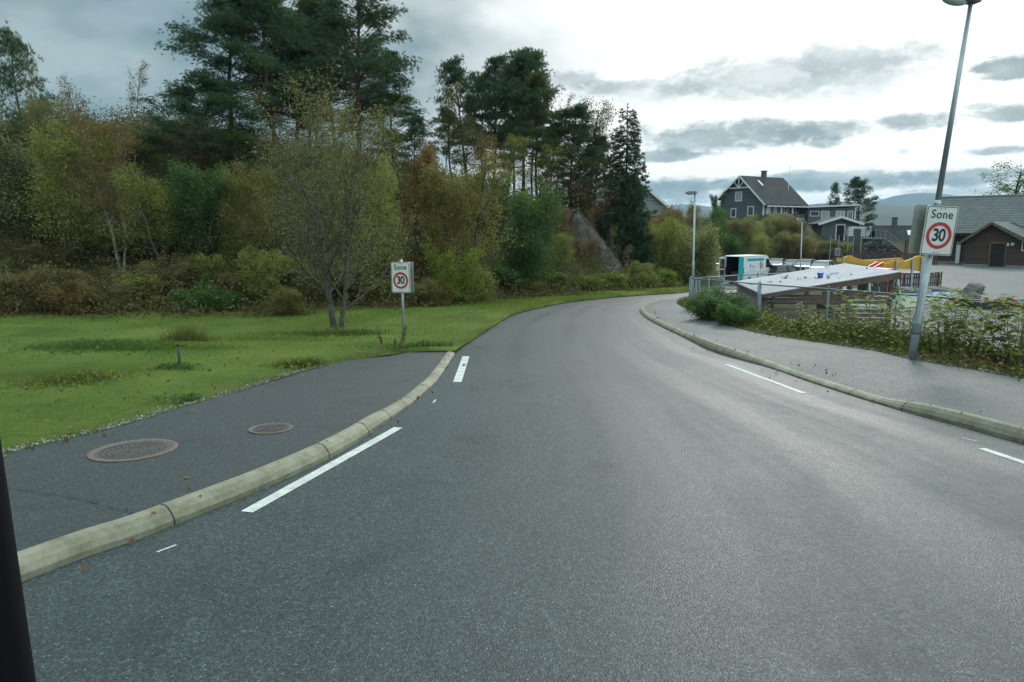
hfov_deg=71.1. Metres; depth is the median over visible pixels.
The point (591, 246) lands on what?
broadleaf tree
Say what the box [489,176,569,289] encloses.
broadleaf tree
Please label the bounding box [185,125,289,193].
pine tree
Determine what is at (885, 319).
knotweed
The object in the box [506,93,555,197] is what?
pine tree
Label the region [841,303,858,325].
knotweed
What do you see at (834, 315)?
knotweed
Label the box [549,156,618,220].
pine tree
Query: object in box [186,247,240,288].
bush
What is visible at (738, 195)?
window
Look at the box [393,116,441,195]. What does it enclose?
pine tree
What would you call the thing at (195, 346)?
weed clump
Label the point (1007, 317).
knotweed
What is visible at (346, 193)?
roadside tree
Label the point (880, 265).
slide
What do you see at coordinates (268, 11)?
pine tree
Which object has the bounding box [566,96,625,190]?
birch tree
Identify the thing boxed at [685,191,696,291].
street lamp
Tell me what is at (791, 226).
bank bush
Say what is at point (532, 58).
pine tree
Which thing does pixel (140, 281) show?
bush
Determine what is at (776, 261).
parked car
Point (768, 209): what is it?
window
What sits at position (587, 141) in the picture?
pine tree
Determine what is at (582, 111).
pine tree
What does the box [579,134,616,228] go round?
pine tree
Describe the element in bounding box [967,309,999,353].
knotweed
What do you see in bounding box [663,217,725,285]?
willow bush
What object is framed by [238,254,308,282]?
bush
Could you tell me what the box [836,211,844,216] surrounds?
window
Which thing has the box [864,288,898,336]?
knotweed
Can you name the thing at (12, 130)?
slim tree
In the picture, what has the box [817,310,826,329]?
knotweed
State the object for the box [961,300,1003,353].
knotweed
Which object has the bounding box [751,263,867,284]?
roof litter
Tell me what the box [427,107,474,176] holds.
pine tree
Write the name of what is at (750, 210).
window
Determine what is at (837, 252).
utility box
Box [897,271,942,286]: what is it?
picket fence
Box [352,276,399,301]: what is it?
bush
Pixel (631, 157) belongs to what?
spruce tree
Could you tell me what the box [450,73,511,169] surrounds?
pine tree
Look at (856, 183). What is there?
pine tree
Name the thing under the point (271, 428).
manhole
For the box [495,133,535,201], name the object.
birch tree
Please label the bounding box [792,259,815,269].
parked car
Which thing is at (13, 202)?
slim tree
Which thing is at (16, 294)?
bush
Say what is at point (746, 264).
delivery van
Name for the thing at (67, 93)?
birch tree
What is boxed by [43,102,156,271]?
birch tree
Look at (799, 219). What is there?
street lamp
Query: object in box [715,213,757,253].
bank bush
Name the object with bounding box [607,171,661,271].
spruce tree
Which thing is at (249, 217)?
broadleaf tree
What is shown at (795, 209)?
window
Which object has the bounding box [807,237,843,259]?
bank bush
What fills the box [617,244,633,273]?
sapling
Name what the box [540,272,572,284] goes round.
bramble
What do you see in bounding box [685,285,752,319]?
verge bush
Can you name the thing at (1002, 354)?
knotweed
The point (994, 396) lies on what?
pavement
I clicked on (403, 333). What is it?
dried dock
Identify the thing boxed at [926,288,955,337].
knotweed
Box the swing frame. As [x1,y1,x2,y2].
[867,279,902,308]
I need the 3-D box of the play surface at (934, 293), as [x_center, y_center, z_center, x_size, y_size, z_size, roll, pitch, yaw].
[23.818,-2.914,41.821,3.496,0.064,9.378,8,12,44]
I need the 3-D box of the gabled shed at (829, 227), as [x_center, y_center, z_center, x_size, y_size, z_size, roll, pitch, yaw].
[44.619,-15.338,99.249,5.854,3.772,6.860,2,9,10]
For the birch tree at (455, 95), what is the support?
on the ground at (150, 160)
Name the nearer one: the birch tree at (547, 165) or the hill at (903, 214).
the birch tree at (547, 165)
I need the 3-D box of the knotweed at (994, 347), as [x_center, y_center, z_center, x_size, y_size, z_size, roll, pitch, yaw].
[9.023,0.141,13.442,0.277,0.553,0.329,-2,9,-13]
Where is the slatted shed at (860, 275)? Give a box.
[734,263,901,333]
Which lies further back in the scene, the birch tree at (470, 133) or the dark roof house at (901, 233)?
the dark roof house at (901, 233)
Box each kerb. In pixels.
[17,351,454,581]
[640,298,1023,443]
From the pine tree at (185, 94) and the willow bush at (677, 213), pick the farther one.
the willow bush at (677, 213)
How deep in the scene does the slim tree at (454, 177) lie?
38.67 m
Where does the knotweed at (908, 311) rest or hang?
on the verge
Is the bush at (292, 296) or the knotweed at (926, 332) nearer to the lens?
the knotweed at (926, 332)
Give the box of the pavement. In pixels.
[644,297,1023,426]
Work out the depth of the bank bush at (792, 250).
86.84 m
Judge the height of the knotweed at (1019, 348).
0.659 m
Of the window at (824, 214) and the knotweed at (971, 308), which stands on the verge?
the knotweed at (971, 308)
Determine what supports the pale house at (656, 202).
on the ground at (150, 160)
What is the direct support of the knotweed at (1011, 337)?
on the verge
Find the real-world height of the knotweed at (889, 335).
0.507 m
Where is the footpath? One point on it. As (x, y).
(57, 489)
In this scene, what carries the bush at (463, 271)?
on the ground at (150, 160)
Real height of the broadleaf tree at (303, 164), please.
5.717 m
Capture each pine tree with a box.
[0,20,66,162]
[100,71,298,177]
[154,0,346,154]
[156,0,298,136]
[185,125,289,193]
[242,13,370,145]
[270,5,390,140]
[271,0,422,159]
[272,0,383,142]
[347,89,446,170]
[355,46,415,141]
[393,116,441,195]
[427,53,490,175]
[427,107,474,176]
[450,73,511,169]
[465,53,517,189]
[483,46,577,190]
[487,48,540,191]
[488,69,543,196]
[505,71,560,199]
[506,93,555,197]
[533,119,573,208]
[536,102,614,208]
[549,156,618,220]
[559,124,600,181]
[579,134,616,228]
[824,180,841,205]
[840,176,884,230]
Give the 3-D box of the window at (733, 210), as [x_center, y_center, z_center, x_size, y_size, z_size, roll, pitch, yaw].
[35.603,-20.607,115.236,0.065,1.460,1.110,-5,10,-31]
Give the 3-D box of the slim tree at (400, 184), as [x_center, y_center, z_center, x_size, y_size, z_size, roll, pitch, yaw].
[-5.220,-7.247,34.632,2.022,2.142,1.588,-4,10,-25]
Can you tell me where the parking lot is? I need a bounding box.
[717,282,853,288]
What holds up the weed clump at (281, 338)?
on the lawn at (40, 365)
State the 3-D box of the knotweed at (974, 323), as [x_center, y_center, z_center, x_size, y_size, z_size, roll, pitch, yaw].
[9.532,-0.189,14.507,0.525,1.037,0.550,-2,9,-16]
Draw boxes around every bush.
[0,257,14,274]
[0,261,78,314]
[0,273,52,311]
[3,238,93,269]
[34,278,103,315]
[54,263,133,295]
[73,277,141,313]
[86,229,158,254]
[106,269,166,309]
[133,250,199,295]
[167,281,219,312]
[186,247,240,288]
[209,288,244,311]
[213,269,258,300]
[233,240,283,302]
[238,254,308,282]
[264,284,310,315]
[285,263,332,299]
[313,259,386,302]
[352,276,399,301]
[366,253,427,271]
[406,276,462,307]
[420,239,485,303]
[447,264,499,302]
[485,262,546,286]
[542,204,572,235]
[624,259,655,287]
[632,214,685,272]
[655,198,703,241]
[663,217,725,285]
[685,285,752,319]
[686,203,733,244]
[711,300,760,326]
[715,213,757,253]
[719,231,751,255]
[739,216,761,253]
[742,212,787,249]
[747,231,797,258]
[765,231,819,259]
[773,213,808,243]
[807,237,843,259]
[836,241,860,256]
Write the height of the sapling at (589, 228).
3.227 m
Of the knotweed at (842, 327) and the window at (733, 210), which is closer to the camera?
the knotweed at (842, 327)
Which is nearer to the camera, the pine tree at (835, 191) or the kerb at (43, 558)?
the kerb at (43, 558)
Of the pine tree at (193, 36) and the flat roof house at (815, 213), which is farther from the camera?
the flat roof house at (815, 213)
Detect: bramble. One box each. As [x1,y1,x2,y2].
[505,277,547,294]
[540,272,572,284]
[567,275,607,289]
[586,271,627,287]
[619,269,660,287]
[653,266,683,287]
[682,275,718,285]
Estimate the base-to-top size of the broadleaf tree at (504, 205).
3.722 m
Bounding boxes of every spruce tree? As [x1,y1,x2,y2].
[596,103,661,260]
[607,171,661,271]
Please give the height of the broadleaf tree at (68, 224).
5.935 m
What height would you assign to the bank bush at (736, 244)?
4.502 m
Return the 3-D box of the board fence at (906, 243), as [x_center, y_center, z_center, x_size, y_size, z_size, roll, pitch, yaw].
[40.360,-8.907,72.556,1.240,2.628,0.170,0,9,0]
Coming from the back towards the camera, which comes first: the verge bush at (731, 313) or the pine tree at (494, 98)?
the pine tree at (494, 98)
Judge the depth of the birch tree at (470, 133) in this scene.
44.70 m
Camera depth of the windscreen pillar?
0.80 m
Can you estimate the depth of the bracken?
24.29 m
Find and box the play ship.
[836,256,932,286]
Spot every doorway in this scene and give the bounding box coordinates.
[836,225,843,240]
[989,243,1005,266]
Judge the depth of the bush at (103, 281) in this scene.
25.24 m
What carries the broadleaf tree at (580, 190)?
on the ground at (150, 160)
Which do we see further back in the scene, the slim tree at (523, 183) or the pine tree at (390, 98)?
the slim tree at (523, 183)
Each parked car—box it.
[768,264,798,275]
[769,258,785,264]
[783,259,798,264]
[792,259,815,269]
[809,260,834,268]
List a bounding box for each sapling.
[581,209,598,258]
[600,224,620,272]
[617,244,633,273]
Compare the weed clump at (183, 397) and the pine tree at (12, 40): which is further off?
the pine tree at (12, 40)
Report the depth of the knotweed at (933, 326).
14.65 m
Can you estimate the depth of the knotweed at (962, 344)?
13.79 m
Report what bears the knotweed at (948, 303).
on the verge
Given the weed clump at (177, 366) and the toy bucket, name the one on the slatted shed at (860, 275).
the toy bucket
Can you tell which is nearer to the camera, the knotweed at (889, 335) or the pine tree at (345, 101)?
the knotweed at (889, 335)
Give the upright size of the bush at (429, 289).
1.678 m
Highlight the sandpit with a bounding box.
[949,298,1023,309]
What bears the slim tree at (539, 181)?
on the ground at (150, 160)
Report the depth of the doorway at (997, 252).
66.26 m
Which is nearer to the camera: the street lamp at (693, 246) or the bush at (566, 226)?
the street lamp at (693, 246)
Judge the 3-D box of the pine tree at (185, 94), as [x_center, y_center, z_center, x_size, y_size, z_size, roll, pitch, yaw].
[-14.398,-9.739,33.086,7.376,4.911,7.311,4,10,26]
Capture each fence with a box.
[689,276,1023,355]
[691,271,793,298]
[847,251,937,265]
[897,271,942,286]
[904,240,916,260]
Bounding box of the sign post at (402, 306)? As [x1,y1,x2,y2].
[399,258,405,340]
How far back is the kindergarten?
69.97 m
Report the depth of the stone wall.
84.67 m
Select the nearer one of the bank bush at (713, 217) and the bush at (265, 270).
the bush at (265, 270)
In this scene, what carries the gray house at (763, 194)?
on the ground at (150, 160)
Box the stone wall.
[852,229,902,258]
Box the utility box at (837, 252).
[834,249,840,255]
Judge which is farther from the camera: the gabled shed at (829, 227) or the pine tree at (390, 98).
the gabled shed at (829, 227)
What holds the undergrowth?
on the ground at (150, 160)
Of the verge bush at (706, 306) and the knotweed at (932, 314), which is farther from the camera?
the verge bush at (706, 306)
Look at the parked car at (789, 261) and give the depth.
80.40 m
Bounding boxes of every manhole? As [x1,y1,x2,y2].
[87,439,177,462]
[248,423,292,433]
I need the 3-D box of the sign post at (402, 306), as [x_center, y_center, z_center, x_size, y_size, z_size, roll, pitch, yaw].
[-2.587,-0.835,16.972,0.101,2.225,0.070,0,9,0]
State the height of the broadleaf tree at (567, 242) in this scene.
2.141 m
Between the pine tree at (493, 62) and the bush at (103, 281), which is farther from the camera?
the pine tree at (493, 62)
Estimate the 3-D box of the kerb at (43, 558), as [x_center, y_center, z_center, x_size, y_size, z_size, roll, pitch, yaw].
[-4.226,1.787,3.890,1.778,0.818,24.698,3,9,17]
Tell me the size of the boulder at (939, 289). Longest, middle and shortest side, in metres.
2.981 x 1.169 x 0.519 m
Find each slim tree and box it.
[0,122,69,136]
[0,168,49,228]
[112,139,148,153]
[180,158,239,167]
[294,147,367,164]
[394,172,413,206]
[402,169,454,211]
[441,173,487,202]
[513,167,535,193]
[518,167,562,201]
[544,177,577,208]
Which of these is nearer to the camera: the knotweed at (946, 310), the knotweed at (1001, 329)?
the knotweed at (1001, 329)
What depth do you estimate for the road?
5.54 m
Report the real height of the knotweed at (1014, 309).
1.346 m
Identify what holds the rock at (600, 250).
on the ground at (150, 160)
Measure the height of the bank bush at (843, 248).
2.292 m
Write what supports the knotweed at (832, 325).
on the verge
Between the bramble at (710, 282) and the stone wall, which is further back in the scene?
the stone wall
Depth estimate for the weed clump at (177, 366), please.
12.93 m
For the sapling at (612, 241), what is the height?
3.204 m
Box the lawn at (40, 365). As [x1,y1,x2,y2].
[0,287,724,453]
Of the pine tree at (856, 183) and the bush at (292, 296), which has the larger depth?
the pine tree at (856, 183)
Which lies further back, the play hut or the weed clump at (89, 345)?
the play hut
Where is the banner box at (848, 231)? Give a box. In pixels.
[844,226,866,240]
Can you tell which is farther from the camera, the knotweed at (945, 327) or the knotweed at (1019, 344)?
the knotweed at (945, 327)
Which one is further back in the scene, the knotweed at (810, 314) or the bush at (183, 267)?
the bush at (183, 267)
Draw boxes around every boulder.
[896,286,918,292]
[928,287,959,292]
[960,282,985,293]
[962,292,982,297]
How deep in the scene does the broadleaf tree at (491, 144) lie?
36.76 m
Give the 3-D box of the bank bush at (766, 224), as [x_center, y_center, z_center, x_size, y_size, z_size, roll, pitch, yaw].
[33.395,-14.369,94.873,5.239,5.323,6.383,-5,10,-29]
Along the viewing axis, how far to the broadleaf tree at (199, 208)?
27.51 m
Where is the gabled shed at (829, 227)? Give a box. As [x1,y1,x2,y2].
[807,216,864,243]
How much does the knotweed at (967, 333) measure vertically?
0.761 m
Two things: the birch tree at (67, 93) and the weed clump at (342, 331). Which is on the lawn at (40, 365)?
the weed clump at (342, 331)
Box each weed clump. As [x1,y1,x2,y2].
[0,335,230,359]
[0,366,162,390]
[18,337,367,353]
[128,332,447,341]
[136,392,202,406]
[142,317,220,342]
[147,361,210,371]
[241,354,330,369]
[244,326,425,337]
[349,339,453,349]
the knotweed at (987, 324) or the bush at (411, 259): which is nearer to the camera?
the knotweed at (987, 324)
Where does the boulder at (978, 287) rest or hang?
on the ground at (150, 160)
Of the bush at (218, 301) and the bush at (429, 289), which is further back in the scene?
the bush at (429, 289)
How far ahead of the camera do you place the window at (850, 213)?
111.83 m
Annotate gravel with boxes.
[2,364,322,453]
[833,344,1023,379]
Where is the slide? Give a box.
[851,262,883,289]
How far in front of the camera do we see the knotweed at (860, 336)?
16.14 m
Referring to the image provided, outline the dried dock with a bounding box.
[376,326,407,350]
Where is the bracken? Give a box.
[0,284,558,321]
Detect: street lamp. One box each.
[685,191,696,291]
[796,218,803,270]
[907,0,981,358]
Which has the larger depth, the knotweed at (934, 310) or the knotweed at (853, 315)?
the knotweed at (853, 315)
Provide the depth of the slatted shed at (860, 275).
22.66 m
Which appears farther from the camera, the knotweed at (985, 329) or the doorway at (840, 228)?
the doorway at (840, 228)
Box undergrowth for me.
[0,90,720,318]
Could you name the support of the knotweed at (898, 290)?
on the verge
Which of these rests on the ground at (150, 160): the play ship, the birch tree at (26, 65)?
the birch tree at (26, 65)
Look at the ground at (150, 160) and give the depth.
32.33 m
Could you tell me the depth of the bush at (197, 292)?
24.36 m
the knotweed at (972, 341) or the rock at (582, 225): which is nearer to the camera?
the knotweed at (972, 341)
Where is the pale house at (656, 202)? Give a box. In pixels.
[578,168,670,215]
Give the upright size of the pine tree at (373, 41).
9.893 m
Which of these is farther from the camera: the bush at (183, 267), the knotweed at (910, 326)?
the bush at (183, 267)
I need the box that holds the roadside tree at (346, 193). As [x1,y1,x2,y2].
[238,58,434,327]
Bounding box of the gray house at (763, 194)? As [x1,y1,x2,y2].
[718,170,808,221]
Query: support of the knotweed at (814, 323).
on the verge
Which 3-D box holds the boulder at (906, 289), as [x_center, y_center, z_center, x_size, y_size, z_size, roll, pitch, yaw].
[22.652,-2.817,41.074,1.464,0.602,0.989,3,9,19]
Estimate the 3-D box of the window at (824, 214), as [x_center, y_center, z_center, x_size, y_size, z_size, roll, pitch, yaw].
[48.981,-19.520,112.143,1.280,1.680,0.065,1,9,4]
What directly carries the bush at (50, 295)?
on the ground at (150, 160)
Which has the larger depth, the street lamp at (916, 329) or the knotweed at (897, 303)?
the knotweed at (897, 303)
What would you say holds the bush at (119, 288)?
on the ground at (150, 160)
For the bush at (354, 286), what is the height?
1.955 m
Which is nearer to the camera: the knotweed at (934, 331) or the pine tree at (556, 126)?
the knotweed at (934, 331)
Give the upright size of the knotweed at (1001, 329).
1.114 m
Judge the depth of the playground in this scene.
46.21 m
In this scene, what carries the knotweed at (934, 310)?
on the verge
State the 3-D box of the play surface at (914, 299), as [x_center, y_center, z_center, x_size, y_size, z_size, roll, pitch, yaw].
[21.635,-2.565,39.660,4.168,0.064,16.382,8,12,40]
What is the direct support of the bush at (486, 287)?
on the ground at (150, 160)
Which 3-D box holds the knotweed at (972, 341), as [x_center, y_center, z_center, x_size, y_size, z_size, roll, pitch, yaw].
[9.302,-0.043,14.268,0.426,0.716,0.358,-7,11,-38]
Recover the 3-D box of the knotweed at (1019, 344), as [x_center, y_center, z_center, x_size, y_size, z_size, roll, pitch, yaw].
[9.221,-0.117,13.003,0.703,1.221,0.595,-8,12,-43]
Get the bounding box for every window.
[731,208,735,216]
[735,191,741,200]
[747,206,753,215]
[766,206,770,213]
[793,207,798,212]
[810,211,818,215]
[821,211,829,218]
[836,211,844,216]
[847,211,852,218]
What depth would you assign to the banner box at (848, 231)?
90.82 m
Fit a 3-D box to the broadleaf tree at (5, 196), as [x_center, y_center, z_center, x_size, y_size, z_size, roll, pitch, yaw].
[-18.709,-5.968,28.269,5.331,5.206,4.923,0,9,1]
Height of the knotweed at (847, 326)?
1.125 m
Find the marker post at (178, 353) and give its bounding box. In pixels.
[176,344,180,364]
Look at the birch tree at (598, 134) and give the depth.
51.07 m
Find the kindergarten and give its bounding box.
[933,194,1023,266]
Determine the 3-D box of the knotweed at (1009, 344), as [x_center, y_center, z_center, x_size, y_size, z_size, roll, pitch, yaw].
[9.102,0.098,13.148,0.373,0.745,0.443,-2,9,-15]
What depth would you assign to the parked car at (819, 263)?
76.29 m
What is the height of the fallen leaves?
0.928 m
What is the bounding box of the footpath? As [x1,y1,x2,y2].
[3,352,446,551]
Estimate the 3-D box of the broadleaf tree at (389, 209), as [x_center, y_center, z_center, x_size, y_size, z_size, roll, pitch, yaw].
[-5.673,-4.385,27.804,3.512,6.177,2.882,0,9,0]
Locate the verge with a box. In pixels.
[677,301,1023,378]
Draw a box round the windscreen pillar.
[0,438,35,681]
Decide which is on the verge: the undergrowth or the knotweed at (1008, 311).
the knotweed at (1008, 311)
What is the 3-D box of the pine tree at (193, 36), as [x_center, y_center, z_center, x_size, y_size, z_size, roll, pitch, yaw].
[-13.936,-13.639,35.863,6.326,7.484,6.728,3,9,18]
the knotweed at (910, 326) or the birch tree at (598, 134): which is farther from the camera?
the birch tree at (598, 134)
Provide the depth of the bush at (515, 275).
33.29 m
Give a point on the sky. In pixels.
(720, 91)
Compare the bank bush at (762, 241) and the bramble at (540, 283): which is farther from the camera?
the bank bush at (762, 241)
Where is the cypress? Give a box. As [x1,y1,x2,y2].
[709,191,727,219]
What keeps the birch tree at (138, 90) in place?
on the ground at (150, 160)
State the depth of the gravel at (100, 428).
9.29 m
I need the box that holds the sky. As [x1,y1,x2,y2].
[0,0,1023,209]
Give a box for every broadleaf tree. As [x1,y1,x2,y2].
[0,126,130,247]
[10,113,126,264]
[95,162,187,265]
[152,153,259,261]
[211,157,282,270]
[241,114,373,255]
[320,146,411,299]
[396,137,450,263]
[403,148,523,276]
[455,131,508,224]
[462,169,517,235]
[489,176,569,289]
[544,231,575,269]
[560,179,621,227]
[571,235,603,262]
[975,158,1023,194]
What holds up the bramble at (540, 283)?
on the ground at (150, 160)
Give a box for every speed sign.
[391,262,413,292]
[907,205,958,255]
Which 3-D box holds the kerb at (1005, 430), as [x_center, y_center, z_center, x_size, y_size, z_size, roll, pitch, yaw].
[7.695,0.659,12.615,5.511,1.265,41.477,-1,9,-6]
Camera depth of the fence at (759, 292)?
19.23 m
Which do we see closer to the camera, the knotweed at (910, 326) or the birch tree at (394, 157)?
the knotweed at (910, 326)
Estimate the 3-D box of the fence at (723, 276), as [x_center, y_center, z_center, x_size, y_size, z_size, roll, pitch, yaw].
[9.431,-1.854,29.103,8.445,1.940,0.333,-9,12,-44]
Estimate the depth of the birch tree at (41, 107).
29.67 m
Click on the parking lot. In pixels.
(728, 287)
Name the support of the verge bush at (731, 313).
on the verge
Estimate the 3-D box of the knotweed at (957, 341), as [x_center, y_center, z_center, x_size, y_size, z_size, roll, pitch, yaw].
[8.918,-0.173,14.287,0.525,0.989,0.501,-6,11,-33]
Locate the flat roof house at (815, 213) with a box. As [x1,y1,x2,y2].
[801,204,860,227]
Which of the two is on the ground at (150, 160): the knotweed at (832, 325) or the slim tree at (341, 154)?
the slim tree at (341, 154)
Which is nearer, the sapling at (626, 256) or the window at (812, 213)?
the sapling at (626, 256)
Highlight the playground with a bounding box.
[841,259,1023,355]
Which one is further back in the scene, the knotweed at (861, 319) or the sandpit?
the sandpit
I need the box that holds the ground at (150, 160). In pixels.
[0,118,914,433]
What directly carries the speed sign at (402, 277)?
attached to the sign post at (402, 306)
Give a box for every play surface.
[850,292,956,308]
[901,285,955,295]
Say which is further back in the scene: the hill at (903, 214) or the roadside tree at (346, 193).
the hill at (903, 214)
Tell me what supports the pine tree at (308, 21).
on the ground at (150, 160)
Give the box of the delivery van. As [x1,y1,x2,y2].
[718,254,771,282]
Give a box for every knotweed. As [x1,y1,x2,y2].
[795,302,811,328]
[804,307,816,325]
[809,314,821,334]
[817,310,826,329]
[825,304,843,327]
[827,316,836,338]
[833,290,861,324]
[835,321,848,335]
[836,291,859,330]
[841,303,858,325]
[842,303,862,332]
[852,318,868,339]
[855,307,872,330]
[862,317,876,337]
[863,296,884,327]
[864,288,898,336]
[875,307,896,331]
[876,294,904,336]
[882,286,910,336]
[884,327,895,346]
[888,310,907,335]
[900,286,929,329]
[904,317,923,337]
[905,292,945,336]
[913,317,934,345]
[921,301,956,349]
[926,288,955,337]
[930,319,951,348]
[933,287,969,338]
[936,292,973,343]
[937,293,973,340]
[941,307,974,351]
[944,318,964,352]
[950,302,981,348]
[951,334,969,353]
[954,319,978,347]
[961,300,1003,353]
[967,306,994,345]
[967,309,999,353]
[968,322,986,348]
[979,308,1006,354]
[980,297,1023,356]
[983,303,1023,353]
[983,325,1006,363]
[984,333,999,355]
[992,296,1023,352]
[994,325,1017,361]
[999,303,1023,362]
[1000,293,1023,355]
[1002,296,1023,363]
[1011,331,1023,358]
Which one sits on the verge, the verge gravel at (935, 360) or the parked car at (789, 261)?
the verge gravel at (935, 360)
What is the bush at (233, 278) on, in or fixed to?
on the ground at (150, 160)
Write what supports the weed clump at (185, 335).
on the lawn at (40, 365)
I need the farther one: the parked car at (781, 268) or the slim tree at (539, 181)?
the parked car at (781, 268)
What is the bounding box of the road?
[22,289,1023,681]
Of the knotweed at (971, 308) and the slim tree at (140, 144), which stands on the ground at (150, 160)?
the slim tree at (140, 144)
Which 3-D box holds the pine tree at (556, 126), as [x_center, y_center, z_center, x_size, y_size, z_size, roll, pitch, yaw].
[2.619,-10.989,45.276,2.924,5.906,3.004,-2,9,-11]
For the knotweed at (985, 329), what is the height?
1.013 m
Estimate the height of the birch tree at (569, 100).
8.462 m
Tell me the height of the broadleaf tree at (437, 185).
6.136 m
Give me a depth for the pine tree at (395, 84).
39.57 m
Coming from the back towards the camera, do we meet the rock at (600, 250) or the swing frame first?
the rock at (600, 250)
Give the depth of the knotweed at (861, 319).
17.11 m
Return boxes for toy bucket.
[817,271,823,277]
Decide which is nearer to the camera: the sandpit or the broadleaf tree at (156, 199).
the broadleaf tree at (156, 199)
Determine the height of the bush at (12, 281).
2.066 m
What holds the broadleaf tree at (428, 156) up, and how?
on the ground at (150, 160)
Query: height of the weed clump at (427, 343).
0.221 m
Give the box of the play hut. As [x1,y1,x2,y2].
[857,267,896,298]
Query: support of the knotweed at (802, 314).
on the verge
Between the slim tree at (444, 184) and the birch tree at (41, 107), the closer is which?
the birch tree at (41, 107)
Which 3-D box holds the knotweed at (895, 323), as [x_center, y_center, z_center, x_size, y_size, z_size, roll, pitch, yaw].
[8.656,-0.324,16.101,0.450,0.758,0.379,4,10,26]
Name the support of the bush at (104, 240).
on the ground at (150, 160)
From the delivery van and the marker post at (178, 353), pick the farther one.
the delivery van
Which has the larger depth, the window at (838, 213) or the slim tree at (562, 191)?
the window at (838, 213)
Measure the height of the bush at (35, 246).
1.501 m
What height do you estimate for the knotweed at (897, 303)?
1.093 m
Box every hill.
[669,193,967,210]
[681,202,914,233]
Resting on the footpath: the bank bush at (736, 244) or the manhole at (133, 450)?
the manhole at (133, 450)
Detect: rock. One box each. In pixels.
[570,210,605,252]
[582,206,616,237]
[596,234,621,274]
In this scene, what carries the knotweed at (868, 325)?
on the verge
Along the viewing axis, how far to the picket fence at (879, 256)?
70.69 m
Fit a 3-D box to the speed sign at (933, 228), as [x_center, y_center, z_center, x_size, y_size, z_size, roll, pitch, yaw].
[8.080,-2.124,13.748,0.765,0.930,0.202,2,12,-4]
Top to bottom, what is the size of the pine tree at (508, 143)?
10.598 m
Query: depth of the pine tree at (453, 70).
45.98 m
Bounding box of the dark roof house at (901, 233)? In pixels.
[869,217,911,241]
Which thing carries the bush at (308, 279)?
on the ground at (150, 160)
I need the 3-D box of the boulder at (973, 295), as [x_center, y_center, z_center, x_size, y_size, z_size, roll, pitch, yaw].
[24.576,-2.304,38.121,1.950,0.594,0.738,3,1,-35]
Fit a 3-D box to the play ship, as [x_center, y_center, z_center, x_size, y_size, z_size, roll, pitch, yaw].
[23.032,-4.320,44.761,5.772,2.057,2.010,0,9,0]
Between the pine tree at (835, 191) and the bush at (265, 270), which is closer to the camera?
the bush at (265, 270)
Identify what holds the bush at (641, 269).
on the ground at (150, 160)
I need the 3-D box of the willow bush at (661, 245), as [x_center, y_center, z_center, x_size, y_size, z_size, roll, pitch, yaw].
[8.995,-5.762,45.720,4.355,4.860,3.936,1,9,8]
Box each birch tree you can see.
[12,46,47,143]
[14,93,77,184]
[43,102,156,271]
[52,73,102,170]
[117,58,154,189]
[369,129,410,205]
[440,80,460,167]
[441,116,497,174]
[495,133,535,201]
[513,144,573,197]
[553,90,574,186]
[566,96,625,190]
[590,115,606,199]
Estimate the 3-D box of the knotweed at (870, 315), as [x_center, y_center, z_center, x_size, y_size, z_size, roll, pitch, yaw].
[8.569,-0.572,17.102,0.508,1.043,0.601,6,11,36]
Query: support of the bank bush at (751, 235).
on the ground at (150, 160)
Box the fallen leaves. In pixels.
[0,299,1022,568]
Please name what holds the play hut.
on the play surface at (914, 299)
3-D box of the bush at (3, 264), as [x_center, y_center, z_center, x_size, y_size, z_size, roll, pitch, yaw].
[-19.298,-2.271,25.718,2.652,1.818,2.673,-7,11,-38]
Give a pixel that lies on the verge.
(963, 363)
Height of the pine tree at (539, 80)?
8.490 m
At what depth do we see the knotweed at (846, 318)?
18.05 m
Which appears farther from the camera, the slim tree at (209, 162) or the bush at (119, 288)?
the slim tree at (209, 162)
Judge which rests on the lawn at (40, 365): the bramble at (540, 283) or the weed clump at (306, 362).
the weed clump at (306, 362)
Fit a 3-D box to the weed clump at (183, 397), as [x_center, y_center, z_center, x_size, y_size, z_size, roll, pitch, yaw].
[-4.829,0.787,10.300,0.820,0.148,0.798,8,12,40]
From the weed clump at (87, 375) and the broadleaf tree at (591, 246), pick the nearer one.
the weed clump at (87, 375)
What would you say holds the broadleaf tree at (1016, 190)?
on the ground at (150, 160)

